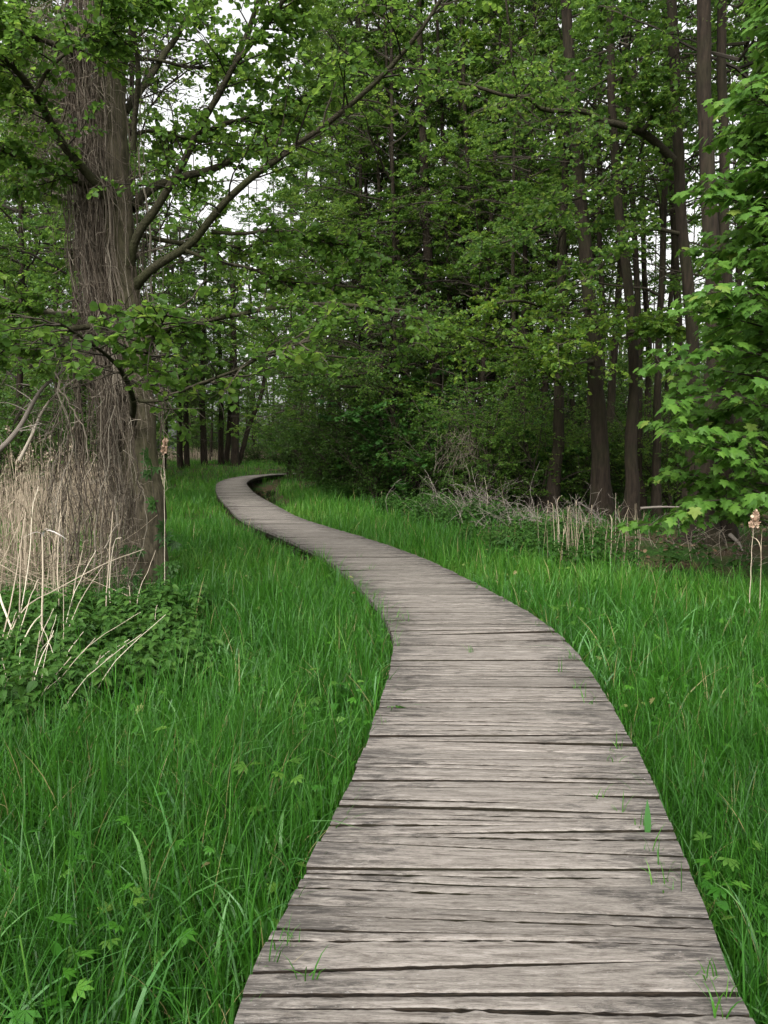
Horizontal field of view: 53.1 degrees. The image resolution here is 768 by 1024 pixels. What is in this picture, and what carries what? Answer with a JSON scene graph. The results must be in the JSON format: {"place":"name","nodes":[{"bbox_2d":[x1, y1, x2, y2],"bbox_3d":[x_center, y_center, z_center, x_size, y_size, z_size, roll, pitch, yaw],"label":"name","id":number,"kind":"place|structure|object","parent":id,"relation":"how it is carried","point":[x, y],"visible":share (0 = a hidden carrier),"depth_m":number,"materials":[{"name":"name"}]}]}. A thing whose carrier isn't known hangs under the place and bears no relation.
{"place":"outdoors","nodes":[
{"label":"outdoors","id":0,"kind":"place"},
{"bbox_2d":[0,0,766,451],"label":"sky","id":1,"kind":"structure","parent":0,"point":[227,8],"materials":[{"name":"white"}]},
{"bbox_2d":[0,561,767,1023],"bbox_3d":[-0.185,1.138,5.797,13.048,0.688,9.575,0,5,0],"label":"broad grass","id":2,"kind":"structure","parent":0,"point":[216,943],"depth_m":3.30,"materials":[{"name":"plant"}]},
{"bbox_2d":[0,455,767,1023],"bbox_3d":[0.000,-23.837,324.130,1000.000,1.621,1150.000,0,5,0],"label":"ground","id":3,"kind":"structure","parent":0,"point":[684,561],"depth_m":13.79,"materials":[{"name":"plant"}]},
{"bbox_2d":[0,56,83,407],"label":"alder tree","id":4,"kind":"object","parent":3,"relation":"on","point":[30,231],"visible":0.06,"depth_m":31.79,"materials":[{"name":"green plant"}]},
{"bbox_2d":[0,362,87,512],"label":"bush","id":5,"kind":"object","parent":3,"relation":"on","point":[4,435],"visible":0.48,"depth_m":18.82,"materials":[{"name":"green plant"}]},
{"bbox_2d":[0,26,96,454],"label":"alder tree","id":6,"kind":"object","parent":3,"relation":"on","point":[57,291],"visible":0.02,"depth_m":29.19,"materials":[{"name":"green plant"}]},
{"bbox_2d":[0,373,98,500],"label":"bush","id":7,"kind":"object","parent":3,"relation":"on","point":[24,441],"visible":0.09,"depth_m":25.83,"materials":[{"name":"green plant"}]},
{"bbox_2d":[0,913,100,1023],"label":"meadow plant","id":8,"kind":"object","parent":3,"relation":"on","point":[21,1015],"visible":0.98,"depth_m":2.25,"materials":[{"name":"green plant"}]},
{"bbox_2d":[0,348,100,489],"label":"bush","id":9,"kind":"object","parent":3,"relation":"on","point":[70,391],"visible":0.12,"depth_m":29.27,"materials":[{"name":"green plant"}]},
{"bbox_2d":[0,0,151,507],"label":"alder tree","id":10,"kind":"object","parent":3,"relation":"on","point":[19,380],"visible":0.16,"depth_m":23.34,"materials":[{"name":"green plant"}]},
{"bbox_2d":[0,424,181,601],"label":"reed bed","id":11,"kind":"object","parent":3,"relation":"on","point":[24,501],"visible":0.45,"depth_m":9.82,"materials":[{"name":"plant"}]},
{"bbox_2d":[0,575,222,751],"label":"nettles","id":12,"kind":"object","parent":3,"relation":"on","point":[146,621],"visible":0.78,"depth_m":6.11,"materials":[{"name":"green plant"}]},
{"bbox_2d":[62,886,165,984],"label":"meadow plant","id":13,"kind":"object","parent":3,"relation":"on","point":[138,900],"visible":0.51,"depth_m":2.61,"materials":[{"name":"green plant"}]},
{"bbox_2d":[0,0,236,510],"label":"alder tree","id":14,"kind":"object","parent":3,"relation":"on","point":[44,288],"visible":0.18,"depth_m":20.69,"materials":[{"name":"green plant"}]},
{"bbox_2d":[1,1,241,520],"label":"alder tree","id":15,"kind":"object","parent":3,"relation":"on","point":[27,220],"visible":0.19,"depth_m":17.57,"materials":[{"name":"green plant"}]},
{"bbox_2d":[0,0,271,381],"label":"alder tree","id":16,"kind":"object","parent":3,"relation":"on","point":[175,280],"visible":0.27,"depth_m":21.82,"materials":[{"name":"green plant"}]},
{"bbox_2d":[93,882,197,984],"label":"meadow plant","id":17,"kind":"object","parent":3,"relation":"on","point":[140,933],"visible":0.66,"depth_m":2.57,"materials":[{"name":"green plant"}]},
{"bbox_2d":[96,113,204,417],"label":"alder tree","id":18,"kind":"object","parent":3,"relation":"on","point":[153,200],"visible":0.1,"depth_m":42.70,"materials":[{"name":"green plant"}]},
{"bbox_2d":[138,128,217,470],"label":"alder tree","id":19,"kind":"object","parent":3,"relation":"on","point":[167,426],"visible":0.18,"depth_m":55.14,"materials":[{"name":"green plant"}]},
{"bbox_2d":[159,231,214,468],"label":"alder tree","id":20,"kind":"object","parent":3,"relation":"on","point":[179,450],"visible":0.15,"depth_m":57.37,"materials":[{"name":"green plant"}]},
{"bbox_2d":[157,215,227,467],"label":"alder tree","id":21,"kind":"object","parent":3,"relation":"on","point":[186,445],"visible":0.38,"depth_m":57.14,"materials":[{"name":"green plant"}]},
{"bbox_2d":[164,234,230,466],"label":"alder tree","id":22,"kind":"object","parent":3,"relation":"on","point":[203,446],"visible":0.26,"depth_m":58.31,"materials":[{"name":"green plant"}]},
{"bbox_2d":[170,140,257,460],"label":"alder tree","id":23,"kind":"object","parent":3,"relation":"on","point":[211,431],"visible":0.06,"depth_m":67.17,"materials":[{"name":"green plant"}]},
{"bbox_2d":[182,243,259,464],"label":"alder tree","id":24,"kind":"object","parent":3,"relation":"on","point":[227,444],"visible":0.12,"depth_m":61.51,"materials":[{"name":"green plant"}]},
{"bbox_2d":[189,225,257,464],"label":"alder tree","id":25,"kind":"object","parent":3,"relation":"on","point":[220,442],"visible":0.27,"depth_m":60.39,"materials":[{"name":"green plant"}]},
{"bbox_2d":[199,236,269,465],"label":"alder tree","id":26,"kind":"object","parent":3,"relation":"on","point":[234,460],"visible":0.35,"depth_m":59.27,"materials":[{"name":"green plant"}]},
{"bbox_2d":[196,263,285,463],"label":"alder tree","id":27,"kind":"object","parent":3,"relation":"on","point":[247,432],"visible":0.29,"depth_m":58.88,"materials":[{"name":"green plant"}]},
{"bbox_2d":[215,133,271,457],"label":"alder tree","id":28,"kind":"object","parent":3,"relation":"on","point":[242,230],"visible":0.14,"depth_m":81.61,"materials":[{"name":"green plant"}]},
{"bbox_2d":[0,0,502,596],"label":"alder tree","id":29,"kind":"object","parent":3,"relation":"on","point":[104,38],"visible":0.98,"depth_m":8.33,"materials":[{"name":"green plant"}]},
{"bbox_2d":[0,0,173,249],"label":"twig veil","id":30,"kind":"object","parent":29,"relation":"attached to","point":[57,120],"visible":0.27,"depth_m":9.06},
{"bbox_2d":[26,297,150,598],"bbox_3d":[-3.423,-0.534,8.926,1.305,3.811,2.018,-2,5,-26],"label":"vine curtain","id":31,"kind":"object","parent":29,"relation":"hanging from","point":[100,474],"visible":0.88,"depth_m":8.80,"materials":[{"name":"plant"}]},
{"bbox_2d":[0,355,79,452],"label":"dead branch","id":32,"kind":"object","parent":31,"relation":"attached to","point":[9,439],"visible":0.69,"depth_m":8.60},
{"bbox_2d":[48,0,174,559],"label":"dead vine","id":33,"kind":"object","parent":29,"relation":"attached to","point":[90,255],"visible":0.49,"depth_m":9.07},
{"bbox_2d":[119,447,189,596],"bbox_3d":[-2.722,0.273,9.095,0.952,2.090,0.412,0,5,0],"label":"climbing hop","id":34,"kind":"object","parent":29,"relation":"attached to","point":[149,475],"visible":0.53,"depth_m":9.14,"materials":[{"name":"green plant"}]},
{"bbox_2d":[225,173,299,429],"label":"alder tree","id":35,"kind":"object","parent":3,"relation":"on","point":[279,214],"visible":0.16,"depth_m":72.12,"materials":[{"name":"green plant"}]},
{"bbox_2d":[225,757,305,825],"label":"meadow plant","id":36,"kind":"object","parent":3,"relation":"on","point":[295,760],"visible":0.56,"depth_m":3.60,"materials":[{"name":"green plant"}]},
{"bbox_2d":[226,93,344,476],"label":"alder tree","id":37,"kind":"object","parent":3,"relation":"on","point":[266,196],"visible":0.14,"depth_m":50.74,"materials":[{"name":"green plant"}]},
{"bbox_2d":[243,129,333,481],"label":"alder tree","id":38,"kind":"object","parent":3,"relation":"on","point":[288,384],"visible":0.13,"depth_m":46.96,"materials":[{"name":"green plant"}]},
{"bbox_2d":[225,27,356,484],"bbox_3d":[-4.094,-13.221,39.965,8.452,23.903,7.276,0,5,0],"label":"alder tree","id":39,"kind":"object","parent":3,"relation":"on","point":[259,408],"visible":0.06,"depth_m":39.77,"materials":[{"name":"green plant"}]},
{"bbox_2d":[258,391,341,480],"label":"bush","id":40,"kind":"object","parent":3,"relation":"on","point":[293,461],"visible":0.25,"depth_m":48.36,"materials":[{"name":"green plant"}]},
{"bbox_2d":[267,404,346,484],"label":"bush","id":41,"kind":"object","parent":3,"relation":"on","point":[314,473],"visible":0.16,"depth_m":38.08,"materials":[{"name":"green plant"}]},
{"bbox_2d":[244,2,389,483],"bbox_3d":[-2.659,-13.269,37.798,8.672,24.392,10.466,0,5,0],"label":"alder tree","id":42,"kind":"object","parent":3,"relation":"on","point":[293,400],"visible":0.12,"depth_m":37.02,"materials":[{"name":"green plant"}]},
{"bbox_2d":[248,0,405,440],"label":"alder tree","id":43,"kind":"object","parent":3,"relation":"on","point":[301,169],"visible":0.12,"depth_m":34.52,"materials":[{"name":"green plant"}]},
{"bbox_2d":[267,358,407,493],"bbox_3d":[-1.481,-3.566,32.060,6.680,6.036,5.728,-2,5,-23],"label":"bush","id":44,"kind":"object","parent":3,"relation":"on","point":[336,473],"visible":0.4,"depth_m":31.27,"materials":[{"name":"green plant"}]},
{"bbox_2d":[219,0,467,494],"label":"alder tree","id":45,"kind":"object","parent":3,"relation":"on","point":[360,124],"visible":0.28,"depth_m":29.54,"materials":[{"name":"green plant"}]},
{"bbox_2d":[268,0,432,455],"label":"alder tree","id":46,"kind":"object","parent":3,"relation":"on","point":[366,183],"visible":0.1,"depth_m":31.70,"materials":[{"name":"green plant"}]},
{"bbox_2d":[263,1,444,478],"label":"alder tree","id":47,"kind":"object","parent":3,"relation":"on","point":[327,147],"visible":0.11,"depth_m":31.88,"materials":[{"name":"green plant"}]},
{"bbox_2d":[2,277,706,458],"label":"distant wood","id":48,"kind":"object","parent":3,"relation":"on","point":[251,440],"visible":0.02,"depth_m":84.96,"materials":[{"name":"green plant"}]},
{"bbox_2d":[281,347,446,492],"bbox_3d":[-0.064,-3.893,32.507,7.348,6.640,6.301,-3,6,-36],"label":"bush","id":49,"kind":"object","parent":3,"relation":"on","point":[373,413],"visible":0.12,"depth_m":31.44,"materials":[{"name":"green plant"}]},
{"bbox_2d":[312,397,442,499],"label":"bush","id":50,"kind":"object","parent":3,"relation":"on","point":[383,487],"visible":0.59,"depth_m":28.00,"materials":[{"name":"green plant"}]},
{"bbox_2d":[293,0,471,492],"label":"alder tree","id":51,"kind":"object","parent":3,"relation":"on","point":[386,81],"visible":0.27,"depth_m":29.63,"materials":[{"name":"green plant"}]},
{"bbox_2d":[0,456,767,1023],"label":"grass","id":52,"kind":"structure","parent":3,"relation":"on","point":[722,800],"depth_m":4.18,"materials":[{"name":"plant"}]},
{"bbox_2d":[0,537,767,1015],"bbox_3d":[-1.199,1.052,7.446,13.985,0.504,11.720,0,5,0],"label":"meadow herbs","id":53,"kind":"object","parent":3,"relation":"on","point":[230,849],"visible":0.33,"depth_m":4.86,"materials":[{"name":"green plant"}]},
{"bbox_2d":[258,0,518,495],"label":"alder tree","id":54,"kind":"object","parent":3,"relation":"on","point":[375,120],"visible":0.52,"depth_m":27.95,"materials":[{"name":"green plant"}]},
{"bbox_2d":[333,14,453,418],"bbox_3d":[0.233,-11.200,33.146,6.278,20.851,5.853,2,5,28],"label":"alder tree","id":55,"kind":"object","parent":3,"relation":"on","point":[374,176],"visible":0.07,"depth_m":32.21,"materials":[{"name":"green plant"}]},
{"bbox_2d":[258,0,546,494],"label":"alder tree","id":56,"kind":"object","parent":3,"relation":"on","point":[311,380],"visible":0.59,"depth_m":27.63,"materials":[{"name":"green plant"}]},
{"bbox_2d":[339,0,467,491],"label":"alder tree","id":57,"kind":"object","parent":3,"relation":"on","point":[396,183],"visible":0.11,"depth_m":30.52,"materials":[{"name":"green plant"}]},
{"bbox_2d":[326,0,484,489],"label":"alder tree","id":58,"kind":"object","parent":3,"relation":"on","point":[386,60],"visible":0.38,"depth_m":29.11,"materials":[{"name":"green plant"}]},
{"bbox_2d":[310,344,500,500],"bbox_3d":[0.935,-3.225,27.188,6.048,5.665,5.940,-2,5,-19],"label":"maple bush","id":59,"kind":"object","parent":3,"relation":"on","point":[353,417],"visible":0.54,"depth_m":27.07,"materials":[{"name":"green plant"}]},
{"bbox_2d":[356,0,478,487],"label":"alder tree","id":60,"kind":"object","parent":3,"relation":"on","point":[433,20],"visible":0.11,"depth_m":32.17,"materials":[{"name":"green plant"}]},
{"bbox_2d":[326,0,546,493],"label":"alder tree","id":61,"kind":"object","parent":3,"relation":"on","point":[427,302],"visible":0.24,"depth_m":28.09,"materials":[{"name":"green plant"}]},
{"bbox_2d":[374,366,521,502],"bbox_3d":[2.092,-2.555,25.714,4.869,4.706,6.157,-1,5,-13],"label":"bush","id":62,"kind":"object","parent":3,"relation":"on","point":[430,454],"visible":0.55,"depth_m":25.37,"materials":[{"name":"green plant"}]},
{"bbox_2d":[374,0,537,492],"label":"alder tree","id":63,"kind":"object","parent":3,"relation":"on","point":[462,141],"visible":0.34,"depth_m":29.07,"materials":[{"name":"green plant"}]},
{"bbox_2d":[386,462,539,516],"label":"dead bramble","id":64,"kind":"object","parent":3,"relation":"on","point":[479,494],"visible":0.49,"depth_m":20.39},
{"bbox_2d":[395,1,533,492],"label":"alder tree","id":65,"kind":"object","parent":3,"relation":"on","point":[439,165],"visible":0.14,"depth_m":29.95,"materials":[{"name":"green plant"}]},
{"bbox_2d":[362,0,581,499],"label":"alder tree","id":66,"kind":"object","parent":3,"relation":"on","point":[472,41],"visible":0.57,"depth_m":26.54,"materials":[{"name":"green plant"}]},
{"bbox_2d":[395,1,549,495],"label":"alder tree","id":67,"kind":"object","parent":3,"relation":"on","point":[463,78],"visible":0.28,"depth_m":28.37,"materials":[{"name":"green plant"}]},
{"bbox_2d":[408,0,544,491],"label":"alder tree","id":68,"kind":"object","parent":3,"relation":"on","point":[489,70],"visible":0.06,"depth_m":29.09,"materials":[{"name":"green plant"}]},
{"bbox_2d":[418,53,551,411],"bbox_3d":[3.989,-9.267,30.305,5.509,17.436,4.998,-3,5,-29],"label":"alder tree","id":69,"kind":"object","parent":3,"relation":"on","point":[456,199],"visible":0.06,"depth_m":29.72,"materials":[{"name":"green plant"}]},
{"bbox_2d":[216,473,755,1023],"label":"boardwalk","id":70,"kind":"structure","parent":3,"relation":"on","point":[488,859],"depth_m":2.94,"materials":[{"name":"grey wood"}]},
{"bbox_2d":[418,364,572,508],"bbox_3d":[2.932,-1.978,23.093,4.711,4.605,4.382,-3,6,-36],"label":"bush","id":71,"kind":"object","parent":3,"relation":"on","point":[478,465],"visible":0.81,"depth_m":23.01,"materials":[{"name":"green plant"}]},
{"bbox_2d":[264,542,742,1018],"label":"grass tufts","id":72,"kind":"object","parent":3,"relation":"on","point":[651,879],"visible":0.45,"depth_m":2.99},
{"bbox_2d":[427,371,590,502],"bbox_3d":[4.368,-2.607,26.111,6.157,4.706,4.869,4,6,42],"label":"bush","id":73,"kind":"object","parent":3,"relation":"on","point":[497,384],"visible":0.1,"depth_m":25.26,"materials":[{"name":"green plant"}]},
{"bbox_2d":[418,0,605,485],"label":"alder tree","id":74,"kind":"object","parent":3,"relation":"on","point":[475,102],"visible":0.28,"depth_m":27.13,"materials":[{"name":"green plant"}]},
{"bbox_2d":[417,0,612,495],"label":"alder tree","id":75,"kind":"object","parent":3,"relation":"on","point":[507,177],"visible":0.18,"depth_m":26.77,"materials":[{"name":"green plant"}]},
{"bbox_2d":[310,478,754,576],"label":"woodland undergrowth","id":76,"kind":"object","parent":3,"relation":"on","point":[446,515],"visible":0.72,"depth_m":14.37,"materials":[{"name":"green plant"}]},
{"bbox_2d":[303,476,767,540],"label":"shade grass","id":77,"kind":"structure","parent":3,"relation":"on","point":[645,520],"depth_m":19.41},
{"bbox_2d":[457,0,618,502],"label":"alder tree","id":78,"kind":"object","parent":3,"relation":"on","point":[529,17],"visible":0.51,"depth_m":24.59,"materials":[{"name":"green plant"}]},
{"bbox_2d":[434,1,643,490],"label":"alder tree","id":79,"kind":"object","parent":3,"relation":"on","point":[544,387],"visible":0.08,"depth_m":28.08,"materials":[{"name":"green plant"}]},
{"bbox_2d":[474,379,610,510],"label":"bush","id":80,"kind":"object","parent":3,"relation":"on","point":[543,472],"visible":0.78,"depth_m":22.27,"materials":[{"name":"green plant"}]},
{"bbox_2d":[429,0,669,402],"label":"alder tree","id":81,"kind":"object","parent":3,"relation":"on","point":[479,222],"visible":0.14,"depth_m":28.29,"materials":[{"name":"green plant"}]},
{"bbox_2d":[457,3,641,390],"bbox_3d":[5.784,-10.627,27.368,6.436,20.564,5.553,0,5,0],"label":"alder tree","id":82,"kind":"object","parent":3,"relation":"on","point":[555,283],"visible":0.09,"depth_m":27.17,"materials":[{"name":"green plant"}]},
{"bbox_2d":[487,393,611,507],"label":"maple bush","id":83,"kind":"object","parent":3,"relation":"on","point":[576,451],"visible":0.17,"depth_m":23.29,"materials":[{"name":"green plant"}]},
{"bbox_2d":[442,0,672,513],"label":"alder tree","id":84,"kind":"object","parent":3,"relation":"on","point":[529,237],"visible":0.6,"depth_m":20.85,"materials":[{"name":"green plant"}]},
{"bbox_2d":[469,361,663,470],"bbox_3d":[7.130,-4.115,32.428,8.928,6.824,7.060,3,5,29],"label":"bush","id":85,"kind":"object","parent":3,"relation":"on","point":[578,401],"visible":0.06,"depth_m":31.72,"materials":[{"name":"green plant"}]},
{"bbox_2d":[426,0,716,520],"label":"alder tree","id":86,"kind":"object","parent":3,"relation":"on","point":[600,477],"visible":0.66,"depth_m":18.55,"materials":[{"name":"green plant"}]},
{"bbox_2d":[406,0,760,529],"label":"alder tree","id":87,"kind":"object","parent":3,"relation":"on","point":[670,95],"visible":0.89,"depth_m":15.41,"materials":[{"name":"green plant"}]},
{"bbox_2d":[533,408,652,506],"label":"bush","id":88,"kind":"object","parent":3,"relation":"on","point":[580,488],"visible":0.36,"depth_m":23.59,"materials":[{"name":"green plant"}]},
{"bbox_2d":[502,2,695,499],"bbox_3d":[7.129,-11.204,26.353,6.324,21.928,6.890,-2,5,-19],"label":"alder tree","id":89,"kind":"object","parent":3,"relation":"on","point":[593,235],"visible":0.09,"depth_m":26.08,"materials":[{"name":"green plant"}]},
{"bbox_2d":[484,0,716,387],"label":"alder tree","id":90,"kind":"object","parent":3,"relation":"on","point":[599,234],"visible":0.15,"depth_m":23.29,"materials":[{"name":"green plant"}]},
{"bbox_2d":[523,0,702,493],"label":"alder tree","id":91,"kind":"object","parent":3,"relation":"on","point":[612,382],"visible":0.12,"depth_m":25.53,"materials":[{"name":"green plant"}]},
{"bbox_2d":[501,0,742,522],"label":"alder tree","id":92,"kind":"object","parent":3,"relation":"on","point":[646,328],"visible":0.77,"depth_m":17.92,"materials":[{"name":"green plant"}]},
{"bbox_2d":[573,387,684,500],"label":"bush","id":93,"kind":"object","parent":3,"relation":"on","point":[621,465],"visible":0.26,"depth_m":23.70,"materials":[{"name":"green plant"}]},
{"bbox_2d":[572,2,704,486],"bbox_3d":[9.323,-11.413,29.224,6.998,21.907,5.696,3,5,30],"label":"alder tree","id":94,"kind":"object","parent":3,"relation":"on","point":[648,380],"visible":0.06,"depth_m":29.40,"materials":[{"name":"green plant"}]},
{"bbox_2d":[533,0,749,516],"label":"alder tree","id":95,"kind":"object","parent":3,"relation":"on","point":[656,490],"visible":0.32,"depth_m":20.54,"materials":[{"name":"green plant"}]},
{"bbox_2d":[532,0,753,512],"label":"alder tree","id":96,"kind":"object","parent":3,"relation":"on","point":[637,296],"visible":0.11,"depth_m":21.49,"materials":[{"name":"green plant"}]},
{"bbox_2d":[558,0,759,545],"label":"alder tree","id":97,"kind":"object","parent":3,"relation":"on","point":[704,44],"visible":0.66,"depth_m":13.86,"materials":[{"name":"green plant"}]},
{"bbox_2d":[588,8,742,501],"bbox_3d":[10.464,-11.242,26.936,6.742,21.921,5.892,-2,5,-22],"label":"alder tree","id":98,"kind":"object","parent":3,"relation":"on","point":[643,256],"visible":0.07,"depth_m":26.48,"materials":[{"name":"green plant"}]},
{"bbox_2d":[592,0,750,505],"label":"alder tree","id":99,"kind":"object","parent":3,"relation":"on","point":[674,250],"visible":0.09,"depth_m":23.36,"materials":[{"name":"green plant"}]},
{"bbox_2d":[581,0,762,541],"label":"alder tree","id":100,"kind":"object","parent":3,"relation":"on","point":[722,71],"visible":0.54,"depth_m":14.31,"materials":[{"name":"green plant"}]},
{"bbox_2d":[608,375,748,511],"bbox_3d":[8.813,-1.789,21.965,4.463,4.363,4.151,1,5,7],"label":"bush","id":101,"kind":"object","parent":3,"relation":"on","point":[666,495],"visible":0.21,"depth_m":22.00,"materials":[{"name":"green plant"}]},
{"bbox_2d":[605,0,766,499],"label":"alder tree","id":102,"kind":"object","parent":3,"relation":"on","point":[696,274],"visible":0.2,"depth_m":19.52,"materials":[{"name":"green plant"}]},
{"bbox_2d":[617,0,767,535],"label":"maple tree","id":103,"kind":"object","parent":3,"relation":"on","point":[735,331],"visible":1,"depth_m":8.89,"materials":[{"name":"green plant"}]},
{"bbox_2d":[654,0,762,513],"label":"alder tree","id":104,"kind":"object","parent":3,"relation":"on","point":[729,32],"visible":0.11,"depth_m":18.55,"materials":[{"name":"green plant"}]},
{"bbox_2d":[680,831,767,926],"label":"meadow plant","id":105,"kind":"object","parent":3,"relation":"on","point":[726,861],"visible":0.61,"depth_m":3.04,"materials":[{"name":"green plant"}]},
{"bbox_2d":[692,858,767,967],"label":"meadow plant","id":106,"kind":"object","parent":3,"relation":"on","point":[707,884],"visible":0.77,"depth_m":2.81,"materials":[{"name":"green plant"}]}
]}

